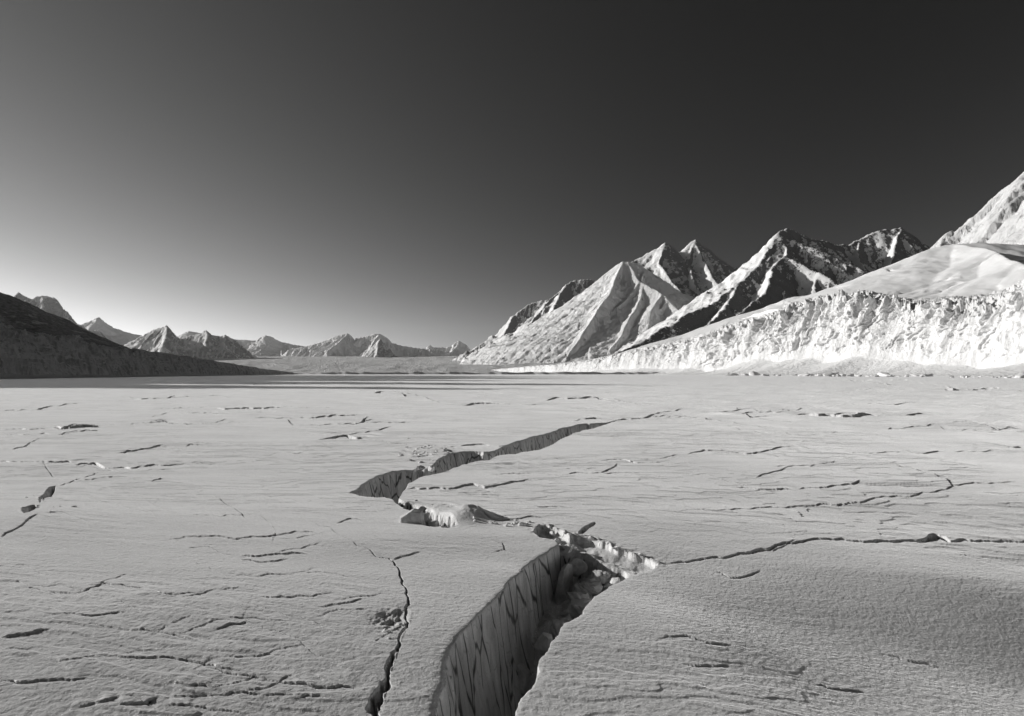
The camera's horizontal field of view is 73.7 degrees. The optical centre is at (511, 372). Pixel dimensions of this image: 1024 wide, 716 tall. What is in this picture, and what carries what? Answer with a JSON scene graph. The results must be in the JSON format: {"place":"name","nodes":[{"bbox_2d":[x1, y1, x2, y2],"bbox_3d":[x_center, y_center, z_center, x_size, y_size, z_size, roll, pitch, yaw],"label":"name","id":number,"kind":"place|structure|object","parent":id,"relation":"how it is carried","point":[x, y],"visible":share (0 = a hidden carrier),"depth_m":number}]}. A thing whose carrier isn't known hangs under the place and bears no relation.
{"place":"outdoors","nodes":[
{"label":"outdoors","id":0,"kind":"place"},
{"bbox_2d":[13,292,106,338],"bbox_3d":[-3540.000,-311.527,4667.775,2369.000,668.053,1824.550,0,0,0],"label":"mountain","id":1,"kind":"structure","parent":0,"point":[48,304],"depth_m":4839.04},
{"bbox_2d":[0,292,127,347],"bbox_3d":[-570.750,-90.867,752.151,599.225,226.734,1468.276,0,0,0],"label":"mountain","id":2,"kind":"structure","parent":0,"point":[16,313],"depth_m":791.94},
{"bbox_2d":[81,317,141,344],"bbox_3d":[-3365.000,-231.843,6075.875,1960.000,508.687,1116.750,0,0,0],"label":"mountain","id":3,"kind":"structure","parent":0,"point":[111,333],"depth_m":5948.11},
{"bbox_2d":[0,323,294,378],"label":"glacier","id":4,"kind":"object","parent":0,"point":[24,354],"visible":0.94,"depth_m":336.03},
{"bbox_2d":[124,325,216,358],"bbox_3d":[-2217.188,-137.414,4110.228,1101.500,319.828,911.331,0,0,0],"label":"mountain","id":5,"kind":"structure","parent":0,"point":[165,339],"depth_m":4190.15},
{"bbox_2d":[182,330,256,358],"bbox_3d":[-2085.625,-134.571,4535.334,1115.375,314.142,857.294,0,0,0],"label":"mountain","id":6,"kind":"structure","parent":0,"point":[225,346],"depth_m":4611.08},
{"bbox_2d":[177,331,303,356],"bbox_3d":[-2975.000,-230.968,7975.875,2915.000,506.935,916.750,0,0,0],"label":"mountain","id":7,"kind":"structure","parent":0,"point":[265,345],"depth_m":7884.30},
{"bbox_2d":[282,333,448,356],"bbox_3d":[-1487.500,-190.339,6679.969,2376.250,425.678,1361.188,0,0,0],"label":"mountain","id":8,"kind":"structure","parent":0,"point":[347,344],"depth_m":6902.72},
{"bbox_2d":[362,339,400,356],"bbox_3d":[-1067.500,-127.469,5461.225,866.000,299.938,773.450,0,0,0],"label":"mountain","id":9,"kind":"structure","parent":0,"point":[379,348],"depth_m":5491.16},
{"bbox_2d":[206,356,566,372],"bbox_3d":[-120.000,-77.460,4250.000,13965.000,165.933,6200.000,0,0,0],"label":"glacier","id":10,"kind":"object","parent":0,"point":[322,364],"visible":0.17,"depth_m":1600.52},
{"bbox_2d":[426,341,469,355],"bbox_3d":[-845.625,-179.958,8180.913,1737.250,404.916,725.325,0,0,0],"label":"mountain","id":11,"kind":"structure","parent":0,"point":[458,348],"depth_m":8152.06},
{"bbox_2d":[452,300,547,360],"bbox_3d":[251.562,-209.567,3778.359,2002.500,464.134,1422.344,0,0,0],"label":"mountain","id":12,"kind":"structure","parent":0,"point":[524,315],"depth_m":3912.15},
{"bbox_2d":[0,371,1023,715],"bbox_3d":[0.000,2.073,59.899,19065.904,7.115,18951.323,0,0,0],"label":"ice ground","id":13,"kind":"structure","parent":0,"point":[252,545],"depth_m":9.85},
{"bbox_2d":[400,508,423,522],"bbox_3d":[-1.594,2.325,10.882,0.388,0.308,0.318,0,0,0],"label":"ice boulder","id":14,"kind":"object","parent":13,"relation":"in","point":[414,515],"visible":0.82,"depth_m":10.75},
{"bbox_2d":[416,465,424,471],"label":"ice boulder","id":15,"kind":"object","parent":13,"relation":"in","point":[419,468],"visible":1,"depth_m":17.95},
{"bbox_2d":[424,513,429,525],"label":"ice block","id":16,"kind":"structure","parent":13,"relation":"in","point":[426,517],"depth_m":11.79},
{"bbox_2d":[428,465,434,471],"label":"ice boulder","id":17,"kind":"object","parent":13,"relation":"in","point":[431,468],"visible":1,"depth_m":17.76},
{"bbox_2d":[426,520,438,526],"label":"ice block","id":18,"kind":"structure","parent":13,"relation":"in","point":[434,523],"depth_m":11.27},
{"bbox_2d":[517,662,530,696],"bbox_3d":[0.060,3.583,7.896,0.325,0.459,0.372,0,0,0],"label":"ice boulder","id":19,"kind":"object","parent":13,"relation":"in","point":[524,674],"visible":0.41,"depth_m":7.79},
{"bbox_2d":[534,632,552,655],"bbox_3d":[0.353,3.017,7.599,0.223,0.235,0.203,0,0,0],"label":"ice boulder","id":20,"kind":"object","parent":13,"relation":"in","point":[542,644],"visible":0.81,"depth_m":7.55},
{"bbox_2d":[549,619,565,639],"bbox_3d":[0.615,3.098,8.123,0.382,0.311,0.390,0,0,31],"label":"ice rubble","id":21,"kind":"object","parent":13,"relation":"on","point":[555,627],"visible":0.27,"depth_m":8.04},
{"bbox_2d":[559,544,564,549],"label":"ice block","id":22,"kind":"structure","parent":13,"relation":"in","point":[561,546],"depth_m":10.14},
{"bbox_2d":[554,563,572,604],"bbox_3d":[0.713,3.040,9.447,0.167,0.855,0.318,14,10,27],"label":"ice slab","id":23,"kind":"object","parent":13,"relation":"on","point":[565,582],"depth_m":9.34},
{"bbox_2d":[565,544,572,552],"bbox_3d":[0.839,2.597,10.051,0.096,0.136,0.126,28,10,-26],"label":"ice block","id":24,"kind":"object","parent":13,"relation":"in","point":[568,548],"depth_m":10.03},
{"bbox_2d":[568,557,586,576],"bbox_3d":[0.914,2.772,9.712,0.242,0.276,0.200,29,2,-16],"label":"ice block","id":25,"kind":"object","parent":13,"relation":"in","point":[579,565],"depth_m":9.64},
{"bbox_2d":[566,591,589,601],"bbox_3d":[0.859,2.948,8.901,0.301,0.203,0.226,0,0,0],"label":"ice rubble","id":26,"kind":"object","parent":13,"relation":"on","point":[575,595],"visible":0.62,"depth_m":8.84},
{"bbox_2d":[569,598,591,619],"bbox_3d":[0.947,2.971,8.481,0.449,0.306,0.292,0,0,-10],"label":"ice rubble","id":27,"kind":"object","parent":13,"relation":"on","point":[577,607],"visible":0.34,"depth_m":8.47},
{"bbox_2d":[574,581,602,595],"bbox_3d":[1.018,2.886,9.083,0.386,0.197,0.231,0,0,0],"label":"ice rubble","id":28,"kind":"object","parent":13,"relation":"on","point":[590,588],"visible":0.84,"depth_m":9.04},
{"bbox_2d":[582,577,595,581],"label":"ice block","id":29,"kind":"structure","parent":13,"relation":"in","point":[591,579],"depth_m":9.19},
{"bbox_2d":[588,570,609,583],"bbox_3d":[1.181,2.789,9.297,0.303,0.200,0.298,0,0,0],"label":"ice rubble","id":30,"kind":"object","parent":13,"relation":"on","point":[602,576],"visible":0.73,"depth_m":9.19},
{"bbox_2d":[602,577,620,589],"bbox_3d":[1.338,2.844,9.182,0.325,0.166,0.182,-12,12,39],"label":"ice block","id":31,"kind":"object","parent":13,"relation":"in","point":[611,582],"depth_m":9.11},
{"bbox_2d":[749,371,758,374],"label":"ice chunk","id":32,"kind":"object","parent":13,"relation":"on","point":[753,373],"visible":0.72,"depth_m":602.21},
{"bbox_2d":[877,372,889,375],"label":"ice chunk","id":33,"kind":"object","parent":13,"relation":"on","point":[882,374],"visible":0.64,"depth_m":447.25},
{"bbox_2d":[1014,372,1023,377],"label":"ice chunk","id":34,"kind":"object","parent":13,"relation":"on","point":[1020,375],"visible":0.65,"depth_m":299.22},
{"bbox_2d":[0,0,1023,349],"label":"sky","id":35,"kind":"structure","parent":0,"point":[420,174]},
{"bbox_2d":[460,279,595,362],"bbox_3d":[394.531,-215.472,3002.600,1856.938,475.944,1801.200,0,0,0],"label":"mountain","id":36,"kind":"structure","parent":0,"point":[568,292],"depth_m":3173.54},
{"bbox_2d":[460,261,694,364],"bbox_3d":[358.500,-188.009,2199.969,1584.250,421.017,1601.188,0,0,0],"label":"mountain","id":37,"kind":"structure","parent":0,"point":[614,309],"depth_m":2158.30},
{"bbox_2d":[630,240,737,297],"bbox_3d":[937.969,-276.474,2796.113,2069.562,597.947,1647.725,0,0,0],"label":"mountain","id":38,"kind":"structure","parent":0,"point":[695,268],"depth_m":2779.77},
{"bbox_2d":[493,279,1023,376],"bbox_3d":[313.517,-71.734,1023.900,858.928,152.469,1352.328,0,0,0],"label":"glacier","id":39,"kind":"object","parent":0,"point":[866,332],"visible":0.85,"depth_m":636.26},
{"bbox_2d":[612,227,929,354],"bbox_3d":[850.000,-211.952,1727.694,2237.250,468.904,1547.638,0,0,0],"label":"mountain","id":40,"kind":"structure","parent":0,"point":[781,265],"depth_m":1864.53},
{"bbox_2d":[742,242,1023,318],"bbox_3d":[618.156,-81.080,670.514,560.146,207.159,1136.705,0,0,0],"label":"snow slope","id":41,"kind":"structure","parent":0,"point":[964,269],"depth_m":860.51},
{"bbox_2d":[930,172,1023,248],"bbox_3d":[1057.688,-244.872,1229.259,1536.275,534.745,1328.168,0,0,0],"label":"mountain","id":42,"kind":"structure","parent":0,"point":[998,218],"depth_m":1328.83}
]}

